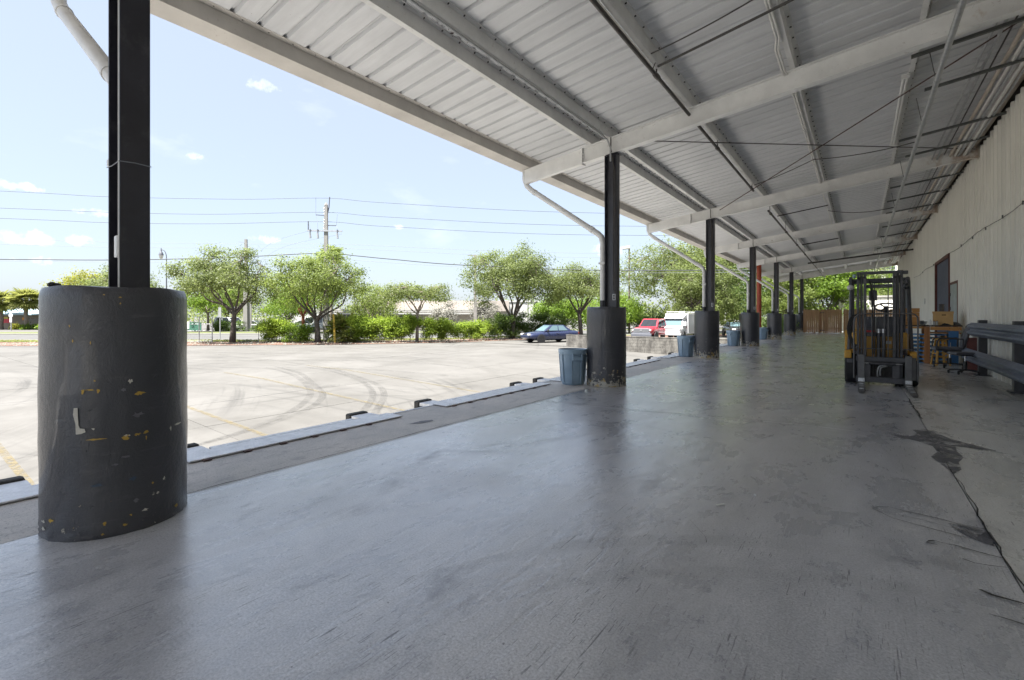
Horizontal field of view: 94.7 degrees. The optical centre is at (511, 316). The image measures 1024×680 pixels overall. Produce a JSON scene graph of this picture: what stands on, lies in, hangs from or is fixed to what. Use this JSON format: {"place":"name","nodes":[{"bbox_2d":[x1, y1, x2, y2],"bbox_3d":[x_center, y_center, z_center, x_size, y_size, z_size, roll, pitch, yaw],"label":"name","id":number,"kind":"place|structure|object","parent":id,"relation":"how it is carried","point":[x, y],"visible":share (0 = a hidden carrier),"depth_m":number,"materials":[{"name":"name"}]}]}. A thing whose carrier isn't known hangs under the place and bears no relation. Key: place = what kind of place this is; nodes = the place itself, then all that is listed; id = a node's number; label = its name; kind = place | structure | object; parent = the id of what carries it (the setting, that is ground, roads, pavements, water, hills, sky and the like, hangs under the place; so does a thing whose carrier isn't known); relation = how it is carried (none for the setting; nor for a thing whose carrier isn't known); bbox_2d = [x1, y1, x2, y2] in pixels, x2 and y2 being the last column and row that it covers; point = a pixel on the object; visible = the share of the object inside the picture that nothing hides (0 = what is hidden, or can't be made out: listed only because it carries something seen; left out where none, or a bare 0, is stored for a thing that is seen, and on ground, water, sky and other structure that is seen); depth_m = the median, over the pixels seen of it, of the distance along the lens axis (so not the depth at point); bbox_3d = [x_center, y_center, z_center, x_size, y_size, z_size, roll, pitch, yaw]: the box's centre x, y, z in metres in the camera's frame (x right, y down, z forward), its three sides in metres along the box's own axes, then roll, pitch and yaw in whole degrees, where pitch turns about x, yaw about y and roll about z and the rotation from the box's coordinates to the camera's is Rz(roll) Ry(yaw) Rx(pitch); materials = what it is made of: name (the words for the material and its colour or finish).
{"place":"outdoors","nodes":[
{"label":"outdoors","id":0,"kind":"place"},
{"bbox_2d":[0,328,721,333],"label":"verge","id":1,"kind":"structure","parent":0,"point":[221,332],"depth_m":60.59,"materials":[{"name":"green plant"}]},
{"bbox_2d":[259,277,347,325],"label":"tree","id":2,"kind":"object","parent":1,"relation":"on","point":[302,313],"visible":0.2,"depth_m":58.65,"materials":[{"name":"green plant"}]},
{"bbox_2d":[424,297,463,324],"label":"tree","id":3,"kind":"object","parent":1,"relation":"on","point":[439,313],"visible":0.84,"depth_m":61.20,"materials":[{"name":"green plant"}]},
{"bbox_2d":[468,297,501,322],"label":"tree","id":4,"kind":"object","parent":1,"relation":"on","point":[483,312],"visible":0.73,"depth_m":63.22,"materials":[{"name":"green plant"}]},
{"bbox_2d":[0,334,726,345],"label":"dirt strip","id":5,"kind":"object","parent":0,"point":[259,343],"visible":0.26,"depth_m":38.34,"materials":[{"name":"brown soil"}]},
{"bbox_2d":[157,241,284,342],"bbox_3d":[-23.624,-1.965,38.605,9.768,8.491,9.917,0,0,-7],"label":"tree","id":6,"kind":"object","parent":5,"relation":"on","point":[234,273],"visible":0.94,"depth_m":37.49,"materials":[{"name":"green plant"}]},
{"bbox_2d":[0,337,524,345],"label":"dead leaf litter","id":7,"kind":"object","parent":5,"relation":"on","point":[192,343],"visible":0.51,"depth_m":37.84,"materials":[{"name":"brown plant"}]},
{"bbox_2d":[252,316,296,341],"bbox_3d":[-19.530,1.038,38.803,3.232,2.226,2.535,0,0,-30],"label":"shrub","id":8,"kind":"object","parent":5,"relation":"on","point":[272,325],"visible":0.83,"depth_m":38.48,"materials":[{"name":"green plant"}]},
{"bbox_2d":[276,321,315,342],"bbox_3d":[-17.486,1.270,38.247,3.229,1.829,1.962,0,0,-9],"label":"shrub","id":9,"kind":"object","parent":5,"relation":"on","point":[300,333],"visible":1,"depth_m":38.05,"materials":[{"name":"green plant"}]},
{"bbox_2d":[250,243,374,342],"bbox_3d":[-15.968,-2.078,38.430,9.404,8.782,9.204,0,0,36],"label":"tree","id":10,"kind":"object","parent":5,"relation":"on","point":[318,279],"visible":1,"depth_m":37.11,"materials":[{"name":"green plant"}]},
{"bbox_2d":[307,197,341,339],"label":"power pole","id":11,"kind":"object","parent":5,"relation":"on","point":[326,231],"visible":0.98,"depth_m":40.84,"materials":[{"name":"concrete"}]},
{"bbox_2d":[0,218,669,235],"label":"power line","id":12,"kind":"object","parent":11,"relation":"attached to","point":[339,222],"visible":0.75,"depth_m":41.26,"materials":[{"name":"metal"}]},
{"bbox_2d":[0,253,894,270],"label":"power line","id":13,"kind":"object","parent":11,"relation":"attached to","point":[370,257],"visible":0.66,"depth_m":41.43,"materials":[{"name":"metal"}]},
{"bbox_2d":[322,312,358,342],"bbox_3d":[-13.934,0.886,39.500,3.752,2.869,3.661,0,0,36],"label":"shrub","id":14,"kind":"object","parent":5,"relation":"on","point":[340,321],"visible":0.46,"depth_m":38.65,"materials":[{"name":"green plant"}]},
{"bbox_2d":[343,311,442,342],"bbox_3d":[-9.646,0.810,38.906,8.772,2.627,2.912,0,0,-8],"label":"hedge","id":15,"kind":"object","parent":5,"relation":"on","point":[367,328],"visible":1,"depth_m":38.37,"materials":[{"name":"green plant"}]},
{"bbox_2d":[378,280,455,341],"bbox_3d":[-7.905,-0.450,39.099,6.928,5.438,5.988,0,0,-4],"label":"tree","id":16,"kind":"object","parent":5,"relation":"on","point":[406,291],"visible":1,"depth_m":38.29,"materials":[{"name":"green plant"}]},
{"bbox_2d":[454,238,579,338],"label":"tree","id":17,"kind":"object","parent":5,"relation":"on","point":[511,270],"visible":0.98,"depth_m":43.12,"materials":[{"name":"green plant"}]},
{"bbox_2d":[486,310,577,339],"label":"hedge","id":18,"kind":"object","parent":5,"relation":"on","point":[505,322],"visible":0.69,"depth_m":45.77,"materials":[{"name":"green plant"}]},
{"bbox_2d":[539,258,623,334],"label":"tree","id":19,"kind":"object","parent":5,"relation":"on","point":[587,284],"visible":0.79,"depth_m":44.50,"materials":[{"name":"green plant"}]},
{"bbox_2d":[0,333,726,341],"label":"grass verge","id":20,"kind":"object","parent":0,"point":[381,340],"depth_m":41.39,"materials":[{"name":"green plant"}]},
{"bbox_2d":[620,232,764,313],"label":"tree","id":21,"kind":"object","parent":20,"relation":"on","point":[661,259],"visible":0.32,"depth_m":56.66,"materials":[{"name":"green plant"}]},
{"bbox_2d":[0,333,740,484],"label":"parking lot","id":22,"kind":"structure","parent":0,"point":[239,392],"depth_m":16.25,"materials":[{"name":"concrete"}]},
{"bbox_2d":[342,283,400,337],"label":"tree","id":23,"kind":"object","parent":22,"relation":"on","point":[374,302],"visible":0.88,"depth_m":43.02,"materials":[{"name":"green plant"}]},
{"bbox_2d":[345,280,406,319],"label":"tree","id":24,"kind":"object","parent":22,"relation":"on","point":[382,287],"visible":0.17,"depth_m":49.59,"materials":[{"name":"green plant"}]},
{"bbox_2d":[433,317,503,340],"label":"hedge","id":25,"kind":"object","parent":22,"relation":"on","point":[479,329],"visible":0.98,"depth_m":41.03,"materials":[{"name":"green plant"}]},
{"bbox_2d":[520,325,578,342],"bbox_3d":[3.182,1.443,39.391,4.900,1.493,2.000,0,0,-27],"label":"parked car","id":26,"kind":"object","parent":22,"relation":"on","point":[542,334],"visible":0.78,"depth_m":38.65,"materials":[{"name":"blue paint"}]},
{"bbox_2d":[524,294,599,329],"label":"tree","id":27,"kind":"object","parent":22,"relation":"on","point":[570,312],"visible":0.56,"depth_m":54.07,"materials":[{"name":"green plant"}]},
{"bbox_2d":[596,290,650,332],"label":"tree","id":28,"kind":"object","parent":22,"relation":"on","point":[631,314],"visible":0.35,"depth_m":57.77,"materials":[{"name":"green plant"}]},
{"bbox_2d":[631,319,672,336],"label":"pickup truck","id":29,"kind":"object","parent":22,"relation":"on","point":[650,328],"visible":0.72,"depth_m":41.69,"materials":[{"name":"red paint"}]},
{"bbox_2d":[566,335,740,354],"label":"block wall","id":30,"kind":"structure","parent":22,"relation":"on","point":[660,345],"depth_m":30.11,"materials":[{"name":"concrete"}]},
{"bbox_2d":[660,310,693,336],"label":"box van","id":31,"kind":"object","parent":22,"relation":"on","point":[680,324],"visible":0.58,"depth_m":43.39,"materials":[{"name":"white paint"}]},
{"bbox_2d":[656,252,749,322],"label":"tree","id":32,"kind":"object","parent":22,"relation":"on","point":[690,291],"visible":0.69,"depth_m":48.71,"materials":[{"name":"green plant"}]},
{"bbox_2d":[717,264,782,319],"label":"tree","id":33,"kind":"object","parent":22,"relation":"on","point":[741,290],"visible":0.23,"depth_m":49.42,"materials":[{"name":"green plant"}]},
{"bbox_2d":[756,276,829,320],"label":"tree","id":34,"kind":"object","parent":22,"relation":"on","point":[809,294],"visible":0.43,"depth_m":44.41,"materials":[{"name":"green plant"}]},
{"bbox_2d":[0,319,813,331],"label":"car park","id":35,"kind":"structure","parent":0,"point":[203,327],"depth_m":75.09,"materials":[{"name":"grey asphalt"}]},
{"bbox_2d":[0,289,18,329],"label":"palm tree","id":36,"kind":"object","parent":35,"relation":"on","point":[3,306],"visible":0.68,"depth_m":74.23,"materials":[{"name":"green plant"}]},
{"bbox_2d":[3,287,38,326],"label":"tree","id":37,"kind":"object","parent":35,"relation":"on","point":[21,298],"visible":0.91,"depth_m":73.19,"materials":[{"name":"green plant"}]},
{"bbox_2d":[3,302,38,328],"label":"tan building","id":38,"kind":"structure","parent":35,"relation":"on","point":[18,317],"depth_m":76.56,"materials":[{"name":"paint"}]},
{"bbox_2d":[36,265,106,294],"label":"tree","id":39,"kind":"object","parent":35,"relation":"on","point":[66,279],"visible":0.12,"depth_m":69.72,"materials":[{"name":"green plant"}]},
{"bbox_2d":[64,263,163,287],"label":"tree","id":40,"kind":"object","parent":35,"relation":"on","point":[103,281],"visible":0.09,"depth_m":62.35,"materials":[{"name":"green plant"}]},
{"bbox_2d":[186,287,236,330],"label":"tree","id":41,"kind":"object","parent":35,"relation":"on","point":[203,303],"visible":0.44,"depth_m":64.62,"materials":[{"name":"green plant"}]},
{"bbox_2d":[187,284,266,318],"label":"tree","id":42,"kind":"object","parent":35,"relation":"on","point":[234,293],"visible":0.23,"depth_m":77.10,"materials":[{"name":"green plant"}]},
{"bbox_2d":[242,239,251,330],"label":"power pole","id":43,"kind":"object","parent":35,"relation":"on","point":[247,315],"visible":0.59,"depth_m":65.84,"materials":[{"name":"concrete"}]},
{"bbox_2d":[258,291,319,322],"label":"tree","id":44,"kind":"object","parent":35,"relation":"on","point":[286,314],"visible":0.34,"depth_m":68.89,"materials":[{"name":"green plant"}]},
{"bbox_2d":[316,301,508,329],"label":"cream building","id":45,"kind":"structure","parent":35,"relation":"on","point":[465,313],"depth_m":74.61,"materials":[{"name":"beige paint"}]},
{"bbox_2d":[499,301,537,327],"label":"white building","id":46,"kind":"structure","parent":35,"relation":"on","point":[524,306],"depth_m":82.05,"materials":[{"name":"paint"}]},
{"bbox_2d":[0,329,837,339],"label":"road","id":47,"kind":"structure","parent":0,"point":[192,336],"depth_m":50.25,"materials":[{"name":"grey asphalt"}]},
{"bbox_2d":[0,0,894,317],"label":"sky","id":48,"kind":"structure","parent":0,"point":[234,132],"materials":[{"name":"blue"}]},
{"bbox_2d":[0,331,1023,679],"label":"dock floor","id":49,"kind":"structure","parent":0,"point":[586,531],"depth_m":2.74,"materials":[{"name":"concrete"}]},
{"bbox_2d":[0,476,38,504],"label":"dock leveler","id":50,"kind":"object","parent":49,"relation":"attached to","point":[15,488],"visible":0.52,"depth_m":3.60,"materials":[{"name":"metal"}]},
{"bbox_2d":[37,285,187,542],"bbox_3d":[-2.653,0.577,3.183,0.775,1.530,0.773,0,0,36],"label":"concrete bollard","id":51,"kind":"object","parent":49,"relation":"on","point":[112,398],"visible":1,"depth_m":2.87,"materials":[{"name":"paint"}]},
{"bbox_2d":[106,0,150,287],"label":"steel column","id":52,"kind":"structure","parent":51,"relation":"on","point":[129,166],"depth_m":3.08,"materials":[{"name":"metal"}]},
{"bbox_2d":[50,0,107,165],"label":"downspout","id":53,"kind":"object","parent":52,"relation":"attached to","point":[88,44],"visible":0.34,"depth_m":3.74,"materials":[{"name":"paint"}]},
{"bbox_2d":[187,411,401,462],"bbox_3d":[-2.484,1.511,5.503,0.795,0.382,2.480,0,0,36],"label":"dock leveler","id":54,"kind":"object","parent":49,"relation":"attached to","point":[196,452],"visible":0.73,"depth_m":5.15,"materials":[{"name":"metal"}]},
{"bbox_2d":[414,381,549,407],"bbox_3d":[-0.386,1.511,8.354,0.795,0.382,2.900,0,0,36],"label":"dock leveler","id":55,"kind":"object","parent":49,"relation":"attached to","point":[516,386],"visible":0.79,"depth_m":7.88,"materials":[{"name":"metal"}]},
{"bbox_2d":[558,348,586,384],"bbox_3d":[1.214,0.993,9.411,0.586,0.697,0.586,0,0,35],"label":"trash can","id":56,"kind":"object","parent":49,"relation":"on","point":[572,362],"visible":0.99,"depth_m":9.21,"materials":[{"name":"blue plastic"}]},
{"bbox_2d":[586,307,625,386],"bbox_3d":[1.863,0.577,9.320,0.776,1.530,0.774,0,0,36],"label":"concrete bollard","id":57,"kind":"object","parent":49,"relation":"on","point":[606,346],"visible":1,"depth_m":8.98,"materials":[{"name":"paint"}]},
{"bbox_2d":[605,137,620,306],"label":"steel column","id":58,"kind":"structure","parent":57,"relation":"in","point":[612,233],"depth_m":9.27,"materials":[{"name":"metal"}]},
{"bbox_2d":[522,170,604,306],"bbox_3d":[1.060,-1.709,9.960,2.040,3.102,0.132,0,0,36],"label":"downspout","id":59,"kind":"object","parent":58,"relation":"attached to","point":[570,215],"visible":0.8,"depth_m":9.55,"materials":[{"name":"paint"}]},
{"bbox_2d":[677,335,693,356],"bbox_3d":[5.832,0.993,15.822,0.586,0.697,0.586,0,0,26],"label":"trash can","id":60,"kind":"object","parent":49,"relation":"on","point":[685,345],"visible":0.98,"depth_m":15.62,"materials":[{"name":"blue plastic"}]},
{"bbox_2d":[694,311,719,357],"bbox_3d":[6.377,0.577,15.457,0.772,1.530,0.777,0,0,36],"label":"concrete bollard","id":61,"kind":"object","parent":49,"relation":"on","point":[706,335],"visible":0.99,"depth_m":15.14,"materials":[{"name":"paint"}]},
{"bbox_2d":[706,209,715,310],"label":"steel column","id":62,"kind":"structure","parent":61,"relation":"on","point":[710,264],"depth_m":15.41,"materials":[{"name":"metal"}]},
{"bbox_2d":[646,224,705,310],"bbox_3d":[5.576,-1.709,16.098,2.040,3.102,0.132,0,0,36],"label":"downspout","id":63,"kind":"object","parent":62,"relation":"attached to","point":[681,254],"visible":0.95,"depth_m":15.69,"materials":[{"name":"paint"}]},
{"bbox_2d":[741,312,759,345],"bbox_3d":[10.894,0.577,21.595,0.775,1.530,0.777,0,0,36],"label":"concrete bollard","id":64,"kind":"object","parent":49,"relation":"on","point":[750,330],"visible":0.99,"depth_m":21.28,"materials":[{"name":"paint"}]},
{"bbox_2d":[750,246,755,311],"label":"steel column","id":65,"kind":"structure","parent":64,"relation":"on","point":[752,279],"depth_m":21.53,"materials":[{"name":"metal"}]},
{"bbox_2d":[767,313,781,339],"bbox_3d":[15.409,0.577,27.732,0.774,1.530,0.774,0,0,36],"label":"concrete bollard","id":66,"kind":"object","parent":49,"relation":"on","point":[774,323],"visible":0.96,"depth_m":27.42,"materials":[{"name":"paint"}]},
{"bbox_2d":[774,257,779,312],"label":"steel column","id":67,"kind":"structure","parent":66,"relation":"on","point":[776,287],"depth_m":27.69,"materials":[{"name":"metal"}]},
{"bbox_2d":[783,314,795,334],"bbox_3d":[19.927,0.577,33.870,0.773,1.530,0.772,0,0,36],"label":"concrete bollard","id":68,"kind":"object","parent":49,"relation":"on","point":[789,325],"visible":0.98,"depth_m":33.56,"materials":[{"name":"paint"}]},
{"bbox_2d":[803,309,892,332],"bbox_3d":[26.718,0.389,37.532,6.050,1.922,0.190,0,0,36],"label":"wooden fence","id":69,"kind":"object","parent":49,"relation":"on","point":[825,321],"visible":0.68,"depth_m":38.24,"materials":[{"name":"brown wood"}]},
{"bbox_2d":[844,270,918,397],"bbox_3d":[7.421,0.229,9.531,1.145,2.225,3.750,0,0,36],"label":"forklift","id":70,"kind":"object","parent":49,"relation":"on","point":[879,349],"visible":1,"depth_m":9.21,"materials":[{"name":"black metal"}]},
{"bbox_2d":[906,325,962,363],"bbox_3d":[12.223,0.797,13.869,1.350,1.090,1.130,0,0,36],"label":"workbench","id":71,"kind":"object","parent":49,"relation":"on","point":[925,330],"visible":0.75,"depth_m":13.44,"materials":[{"name":"brown wood"}]},
{"bbox_2d":[932,311,953,324],"bbox_3d":[12.290,0.054,13.461,0.452,0.393,0.362,0,0,42],"label":"cardboard box","id":72,"kind":"object","parent":71,"relation":"on","point":[942,317],"visible":0.88,"depth_m":13.33,"materials":[{"name":"brown cardboard"}]},
{"bbox_2d":[931,324,969,368],"bbox_3d":[11.522,0.761,12.346,0.789,1.159,0.633,0,0,32],"label":"office chair","id":73,"kind":"object","parent":49,"relation":"on","point":[963,339],"visible":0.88,"depth_m":12.21,"materials":[{"name":"black plastic"}]},
{"bbox_2d":[946,330,958,364],"bbox_3d":[12.405,0.872,13.288,0.200,0.940,0.530,0,0,36],"label":"blue cabinet","id":74,"kind":"object","parent":49,"relation":"on","point":[952,343],"visible":0.41,"depth_m":13.10,"materials":[{"name":"metal"}]},
{"bbox_2d":[895,79,1023,384],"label":"warehouse","id":75,"kind":"structure","parent":49,"relation":"on","point":[963,259],"depth_m":11.46,"materials":[{"name":"paint"}]},
{"bbox_2d":[150,0,1023,281],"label":"canopy roof","id":76,"kind":"structure","parent":75,"relation":"attached to","point":[848,63],"depth_m":7.92,"materials":[{"name":"paint"}]},
{"bbox_2d":[408,0,610,161],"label":"conduit run","id":77,"kind":"object","parent":76,"relation":"attached to","point":[484,52],"visible":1,"depth_m":6.43,"materials":[{"name":"metal"}]},
{"bbox_2d":[589,0,753,191],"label":"sprinkler pipe","id":78,"kind":"object","parent":76,"relation":"hanging from","point":[614,26],"visible":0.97,"depth_m":6.90,"materials":[{"name":"black metal"}]},
{"bbox_2d":[657,0,793,66],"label":"slack cable","id":79,"kind":"object","parent":76,"relation":"attached to","point":[729,31],"visible":1,"depth_m":6.19,"materials":[{"name":"black metal"}]},
{"bbox_2d":[764,0,844,267],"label":"conduit run","id":80,"kind":"object","parent":76,"relation":"attached to","point":[794,95],"visible":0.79,"depth_m":7.43,"materials":[{"name":"paint"}]},
{"bbox_2d":[654,141,974,148],"bbox_3d":[6.838,-3.771,10.389,9.481,0.734,0.022,0,0,-15],"label":"brace rod","id":81,"kind":"object","parent":76,"relation":"attached to","point":[798,144],"visible":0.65,"depth_m":10.18,"materials":[{"name":"black metal"}]},
{"bbox_2d":[720,24,1015,209],"bbox_3d":[6.838,-3.771,10.389,0.022,0.734,9.481,0,0,-2],"label":"brace rod","id":82,"kind":"object","parent":76,"relation":"attached to","point":[881,108],"visible":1,"depth_m":8.70,"materials":[{"name":"grey metal"}]},
{"bbox_2d":[889,73,909,145],"bbox_3d":[7.734,-4.012,9.456,0.110,0.060,4.000,0,0,36],"label":"strip light","id":83,"kind":"object","parent":76,"relation":"attached to","point":[904,77],"visible":0.94,"depth_m":9.01,"materials":[{"name":"white plastic"}]},
{"bbox_2d":[877,53,934,251],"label":"pipe hangers","id":84,"kind":"object","parent":76,"relation":"hanging from","point":[919,113],"visible":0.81,"depth_m":8.80,"materials":[{"name":"metal"}]},
{"bbox_2d":[874,0,966,270],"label":"drain pipe","id":85,"kind":"object","parent":84,"relation":"hanging from","point":[961,5],"visible":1,"depth_m":7.42,"materials":[{"name":"metal"}]},
{"bbox_2d":[884,22,997,262],"bbox_3d":[12.781,-4.052,14.805,0.062,0.048,53.000,0,0,36],"label":"wall conduit","id":86,"kind":"object","parent":76,"relation":"attached to","point":[973,70],"depth_m":8.93,"materials":[{"name":"metal"}]},
{"bbox_2d":[885,19,1008,263],"bbox_3d":[12.862,-4.046,14.746,0.068,0.060,53.000,0,0,36],"label":"wall conduit","id":87,"kind":"object","parent":76,"relation":"attached to","point":[978,76],"depth_m":8.73,"materials":[{"name":"metal"}]},
{"bbox_2d":[889,15,1018,259],"bbox_3d":[12.966,-4.122,14.670,0.049,0.040,53.000,0,0,36],"label":"wall conduit","id":88,"kind":"object","parent":76,"relation":"attached to","point":[1006,36],"depth_m":8.73,"materials":[{"name":"black metal"}]},
{"bbox_2d":[889,22,1023,262],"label":"wall conduit","id":89,"kind":"object","parent":76,"relation":"attached to","point":[1007,55],"depth_m":8.81,"materials":[{"name":"metal"}]},
{"bbox_2d":[891,38,1023,262],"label":"wall conduit","id":90,"kind":"object","parent":76,"relation":"attached to","point":[1014,57],"depth_m":9.21,"materials":[{"name":"metal"}]},
{"bbox_2d":[892,46,1023,262],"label":"wall conduit","id":91,"kind":"object","parent":76,"relation":"attached to","point":[1005,80],"depth_m":9.51,"materials":[{"name":"metal"}]},
{"bbox_2d":[893,57,1023,262],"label":"wall conduit","id":92,"kind":"object","parent":76,"relation":"attached to","point":[1009,83],"depth_m":9.98,"materials":[{"name":"metal"}]},
{"bbox_2d":[895,67,1023,262],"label":"wall conduit","id":93,"kind":"object","parent":76,"relation":"attached to","point":[1004,99],"depth_m":10.23,"materials":[{"name":"metal"}]},
{"bbox_2d":[899,111,1006,141],"bbox_3d":[9.174,-3.957,9.886,1.660,0.246,0.050,0,0,36],"label":"trapeze bar","id":94,"kind":"object","parent":93,"relation":"attached to","point":[953,126],"visible":1,"depth_m":9.83,"materials":[{"name":"metal"}]},
{"bbox_2d":[911,16,1023,58],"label":"trapeze bar","id":95,"kind":"object","parent":76,"relation":"hanging from","point":[975,35],"visible":1,"depth_m":6.59,"materials":[{"name":"metal"}]},
{"bbox_2d":[937,259,947,336],"bbox_3d":[15.487,-0.318,16.942,0.016,3.320,3.250,0,0,36],"label":"door","id":96,"kind":"structure","parent":75,"relation":"in","point":[942,268],"depth_m":17.09,"materials":[{"name":"grey metal"}]},
{"bbox_2d":[949,283,956,321],"bbox_3d":[13.922,0.152,14.866,0.075,2.340,1.350,0,0,36],"label":"door","id":97,"kind":"structure","parent":75,"relation":"in","point":[953,288],"depth_m":14.87,"materials":[{"name":"metal"}]},
{"bbox_2d":[924,58,1023,91],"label":"trapeze bar","id":98,"kind":"object","parent":75,"relation":"attached to","point":[977,73],"visible":1,"depth_m":7.68,"materials":[{"name":"metal"}]},
{"bbox_2d":[947,351,979,374],"bbox_3d":[10.583,1.086,11.006,0.584,0.509,0.599,0,0,21],"label":"work stool","id":99,"kind":"object","parent":49,"relation":"on","point":[957,353],"visible":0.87,"depth_m":10.92,"materials":[{"name":"black plastic"}]},
{"bbox_2d":[961,320,1023,393],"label":"guard rail","id":100,"kind":"object","parent":49,"relation":"on","point":[983,332],"visible":0.95,"depth_m":8.82,"materials":[{"name":"metal"}]},
{"label":"ground","id":101,"kind":"structure","parent":0,"visible":0},
{"bbox_2d":[187,297,837,323],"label":"woods","id":102,"kind":"object","parent":101,"relation":"on","point":[190,317],"visible":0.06,"depth_m":130.05,"materials":[{"name":"green plant"}]},
{"bbox_2d":[797,270,876,319],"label":"tree","id":103,"kind":"object","parent":101,"relation":"on","point":[832,290],"visible":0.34,"depth_m":44.49,"materials":[{"name":"green plant"}]},
{"bbox_2d":[839,295,892,330],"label":"pale shed","id":104,"kind":"structure","parent":101,"relation":"on","point":[882,299],"depth_m":44.20,"materials":[{"name":"paint"}]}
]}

